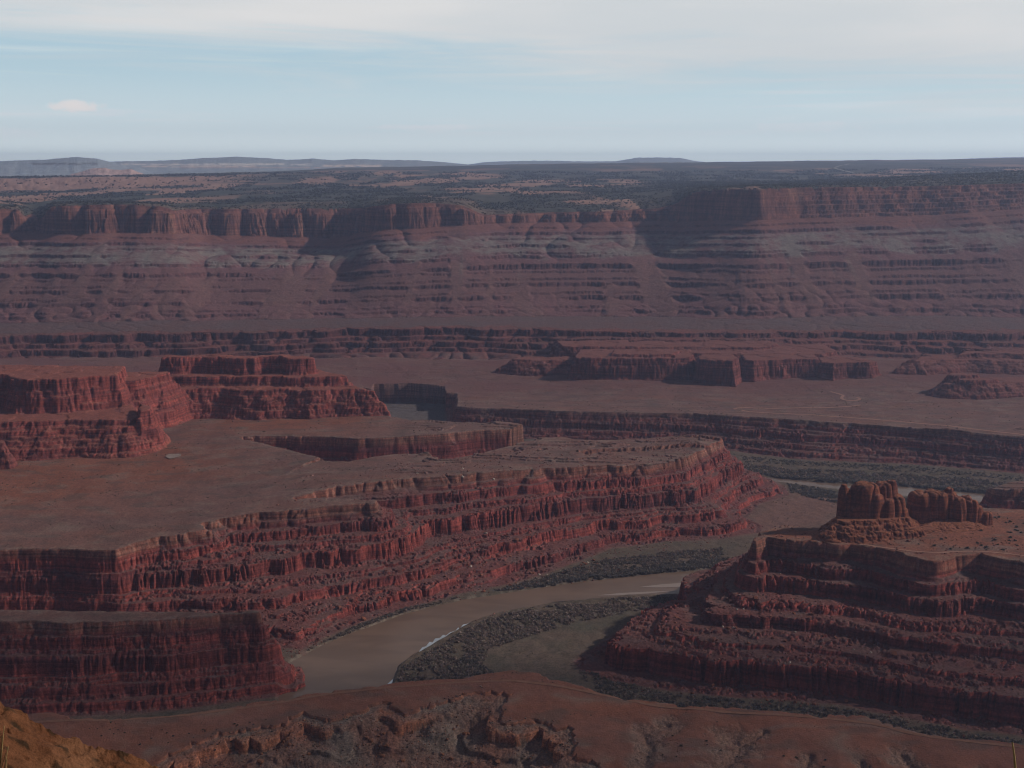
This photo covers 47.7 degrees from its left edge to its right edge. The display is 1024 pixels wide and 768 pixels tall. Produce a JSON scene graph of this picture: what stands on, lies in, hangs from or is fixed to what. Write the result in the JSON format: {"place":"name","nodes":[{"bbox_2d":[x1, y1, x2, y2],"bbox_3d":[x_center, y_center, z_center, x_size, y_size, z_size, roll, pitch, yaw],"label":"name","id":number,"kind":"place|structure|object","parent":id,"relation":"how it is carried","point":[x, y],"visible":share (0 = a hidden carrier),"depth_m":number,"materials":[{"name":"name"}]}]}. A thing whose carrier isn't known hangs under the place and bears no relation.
{"place":"outdoors","nodes":[
{"label":"outdoors","id":0,"kind":"place"},
{"bbox_2d":[0,157,152,176],"bbox_3d":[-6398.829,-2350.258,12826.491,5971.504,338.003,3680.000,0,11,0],"label":"hills","id":1,"kind":"structure","parent":0,"point":[62,166],"depth_m":12595.74,"materials":[{"name":"grey stone"}]},
{"bbox_2d":[70,168,142,175],"bbox_3d":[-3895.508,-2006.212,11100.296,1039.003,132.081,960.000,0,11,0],"label":"hills","id":2,"kind":"structure","parent":0,"point":[101,171],"depth_m":11108.60,"materials":[{"name":"grey stone"}]},
{"bbox_2d":[113,157,474,173],"bbox_3d":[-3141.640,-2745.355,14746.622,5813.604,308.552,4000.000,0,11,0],"label":"hills","id":3,"kind":"structure","parent":0,"point":[222,165],"depth_m":14392.52,"materials":[{"name":"grey stone"}]},
{"bbox_2d":[420,624,466,650],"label":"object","id":4,"kind":"structure","parent":0,"point":[431,643],"depth_m":1502.06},
{"bbox_2d":[278,571,696,700],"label":"river","id":5,"kind":"structure","parent":0,"point":[377,655],"depth_m":1528.49,"materials":[{"name":"liquid"}]},
{"bbox_2d":[605,591,667,594],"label":"river rapids","id":6,"kind":"structure","parent":5,"relation":"in","point":[632,593],"depth_m":1668.32,"materials":[{"name":"liquid"}]},
{"bbox_2d":[0,350,1023,735],"bbox_3d":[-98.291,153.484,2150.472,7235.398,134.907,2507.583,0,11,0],"label":"canyon terrain","id":7,"kind":"structure","parent":0,"point":[76,628],"depth_m":1692.08,"materials":[{"name":"brown stone"}]},
{"bbox_2d":[0,441,17,469],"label":"rock block","id":8,"kind":"object","parent":7,"relation":"on","point":[7,459],"visible":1,"depth_m":1985.29,"materials":[{"name":"red stone"}]},
{"bbox_2d":[0,364,194,460],"bbox_3d":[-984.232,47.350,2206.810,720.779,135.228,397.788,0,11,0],"label":"stepped mesa","id":9,"kind":"structure","parent":7,"relation":"on","point":[50,412],"depth_m":2149.24,"materials":[{"name":"red stone"}]},
{"bbox_2d":[166,454,180,457],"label":"puddle","id":10,"kind":"object","parent":7,"relation":"on","point":[171,455],"visible":1,"depth_m":2052.48,"materials":[{"name":"liquid"}]},
{"bbox_2d":[158,354,390,419],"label":"stepped mesa","id":11,"kind":"structure","parent":7,"relation":"on","point":[259,387],"depth_m":2391.69,"materials":[{"name":"red stone"}]},
{"bbox_2d":[1,363,1020,728],"bbox_3d":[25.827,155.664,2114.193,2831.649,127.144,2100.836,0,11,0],"label":"desert scrub","id":12,"kind":"object","parent":7,"relation":"on","point":[491,499],"visible":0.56,"depth_m":1898.66,"materials":[{"name":"green plant"}]},
{"bbox_2d":[492,356,573,375],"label":"ridge butte","id":13,"kind":"object","parent":7,"relation":"on","point":[534,366],"visible":0.81,"depth_m":3094.27,"materials":[{"name":"brown stone"}]},
{"bbox_2d":[143,438,1023,767],"bbox_3d":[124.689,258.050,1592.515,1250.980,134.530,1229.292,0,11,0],"label":"rubble","id":14,"kind":"object","parent":7,"relation":"on","point":[571,582],"visible":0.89,"depth_m":1450.34,"materials":[{"name":"stone"}]},
{"bbox_2d":[664,639,671,644],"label":"boulder","id":15,"kind":"object","parent":7,"relation":"on","point":[667,641],"visible":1,"depth_m":1410.45,"materials":[{"name":"brown stone"}]},
{"bbox_2d":[548,335,881,386],"bbox_3d":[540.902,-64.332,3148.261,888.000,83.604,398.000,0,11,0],"label":"ridge butte","id":16,"kind":"object","parent":7,"relation":"on","point":[724,363],"visible":0.99,"depth_m":3041.46,"materials":[{"name":"brown stone"}]},
{"bbox_2d":[816,479,926,544],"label":"sandstone knob","id":17,"kind":"object","parent":7,"relation":"on","point":[869,512],"visible":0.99,"depth_m":1539.80,"materials":[{"name":"brown stone"}]},
{"bbox_2d":[889,650,896,655],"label":"boulder","id":18,"kind":"object","parent":7,"relation":"on","point":[892,653],"visible":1,"depth_m":1356.37,"materials":[{"name":"brown stone"}]},
{"bbox_2d":[906,487,994,533],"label":"sandstone knob","id":19,"kind":"object","parent":7,"relation":"on","point":[948,510],"visible":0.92,"depth_m":1576.14,"materials":[{"name":"brown stone"}]},
{"bbox_2d":[891,350,1023,374],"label":"ridge butte","id":20,"kind":"object","parent":7,"relation":"on","point":[998,362],"visible":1,"depth_m":3098.11,"materials":[{"name":"brown stone"}]},
{"bbox_2d":[928,373,1023,399],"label":"ridge butte","id":21,"kind":"object","parent":7,"relation":"on","point":[963,386],"visible":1,"depth_m":2841.61,"materials":[{"name":"brown stone"}]},
{"bbox_2d":[0,183,1023,358],"bbox_3d":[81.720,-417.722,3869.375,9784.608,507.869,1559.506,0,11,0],"label":"canyon terrain","id":22,"kind":"structure","parent":0,"point":[911,272],"depth_m":3845.79,"materials":[{"name":"brown stone"}]},
{"bbox_2d":[0,158,1023,217],"bbox_3d":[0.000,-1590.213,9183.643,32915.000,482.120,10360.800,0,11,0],"label":"plateau terrain","id":23,"kind":"structure","parent":0,"point":[484,195],"depth_m":7065.05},
{"bbox_2d":[0,166,1023,219],"bbox_3d":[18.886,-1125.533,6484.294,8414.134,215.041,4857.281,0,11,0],"label":"juniper woodland","id":24,"kind":"object","parent":23,"relation":"on","point":[787,183],"visible":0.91,"depth_m":5894.62,"materials":[{"name":"plant"}]},
{"bbox_2d":[0,0,1023,163],"label":"sky","id":25,"kind":"structure","parent":0,"point":[450,81],"materials":[{"name":"blue"}]},
{"bbox_2d":[28,670,1023,767],"bbox_3d":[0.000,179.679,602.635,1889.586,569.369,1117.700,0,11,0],"label":"hill ground","id":26,"kind":"structure","parent":0,"point":[603,735],"depth_m":1079.03,"materials":[{"name":"soil"}]},
{"bbox_2d":[0,726,8,767],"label":"grass tuft","id":27,"kind":"object","parent":26,"relation":"on","point":[1,752],"visible":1,"depth_m":3.13,"materials":[{"name":"plant"}]},
{"bbox_2d":[0,701,158,767],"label":"rock outcrop","id":28,"kind":"object","parent":26,"relation":"on","point":[29,742],"visible":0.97,"depth_m":10.71,"materials":[{"name":"brown stone"}]},
{"bbox_2d":[1012,742,1016,767],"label":"grass stalk","id":29,"kind":"object","parent":26,"relation":"on","point":[1014,759],"depth_m":3.13,"materials":[{"name":"plant"}]},
{"bbox_2d":[34,680,1023,747],"bbox_3d":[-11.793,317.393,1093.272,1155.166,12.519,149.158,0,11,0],"label":"dirt road","id":30,"kind":"structure","parent":0,"point":[712,710],"depth_m":1105.76,"materials":[{"name":"brown soil"}]},
{"bbox_2d":[69,384,1023,745],"bbox_3d":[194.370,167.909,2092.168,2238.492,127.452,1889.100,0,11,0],"label":"valley ground","id":31,"kind":"structure","parent":0,"point":[577,640],"depth_m":1593.90,"materials":[{"name":"brown soil"}]},
{"bbox_2d":[307,456,1023,743],"bbox_3d":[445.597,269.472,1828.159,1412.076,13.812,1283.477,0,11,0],"label":"river thicket","id":32,"kind":"object","parent":31,"relation":"on","point":[466,664],"visible":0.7,"depth_m":1592.40,"materials":[{"name":"green plant"}]},
{"bbox_2d":[152,693,982,767],"bbox_3d":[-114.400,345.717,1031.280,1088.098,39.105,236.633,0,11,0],"label":"stony ground","id":33,"kind":"structure","parent":0,"point":[461,749],"depth_m":1068.86,"materials":[{"name":"stone"}]},
{"bbox_2d":[468,157,699,164],"bbox_3d":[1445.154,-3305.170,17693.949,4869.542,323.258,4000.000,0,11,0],"label":"hills","id":34,"kind":"structure","parent":0,"point":[653,160],"depth_m":17703.30,"materials":[{"name":"grey stone"}]},
{"bbox_2d":[643,583,680,586],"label":"sandbar","id":35,"kind":"structure","parent":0,"point":[671,585],"depth_m":1700.35,"materials":[{"name":"brown"}]},
{"bbox_2d":[734,405,858,408],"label":"dirt road","id":36,"kind":"structure","parent":0,"point":[799,407],"depth_m":2708.91,"materials":[{"name":"brown soil"}]},
{"bbox_2d":[831,391,860,400],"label":"dirt road","id":37,"kind":"structure","parent":0,"point":[841,397],"depth_m":2818.72,"materials":[{"name":"soil"}]},
{"bbox_2d":[766,477,984,500],"bbox_3d":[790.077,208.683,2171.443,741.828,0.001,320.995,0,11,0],"label":"river","id":38,"kind":"structure","parent":0,"point":[904,491],"depth_m":2224.07,"materials":[{"name":"liquid"}]},
{"bbox_2d":[742,410,1023,434],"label":"dirt road","id":39,"kind":"structure","parent":0,"point":[886,420],"depth_m":2538.34,"materials":[{"name":"brown soil"}]},
{"bbox_2d":[859,544,1023,555],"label":"dirt road","id":40,"kind":"structure","parent":0,"point":[940,552],"depth_m":1473.90,"materials":[{"name":"brown soil"}]},
{"bbox_2d":[970,157,1023,158],"bbox_3d":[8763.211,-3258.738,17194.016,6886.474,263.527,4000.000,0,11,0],"label":"hills","id":41,"kind":"structure","parent":0,"point":[996,157],"depth_m":17517.91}
]}

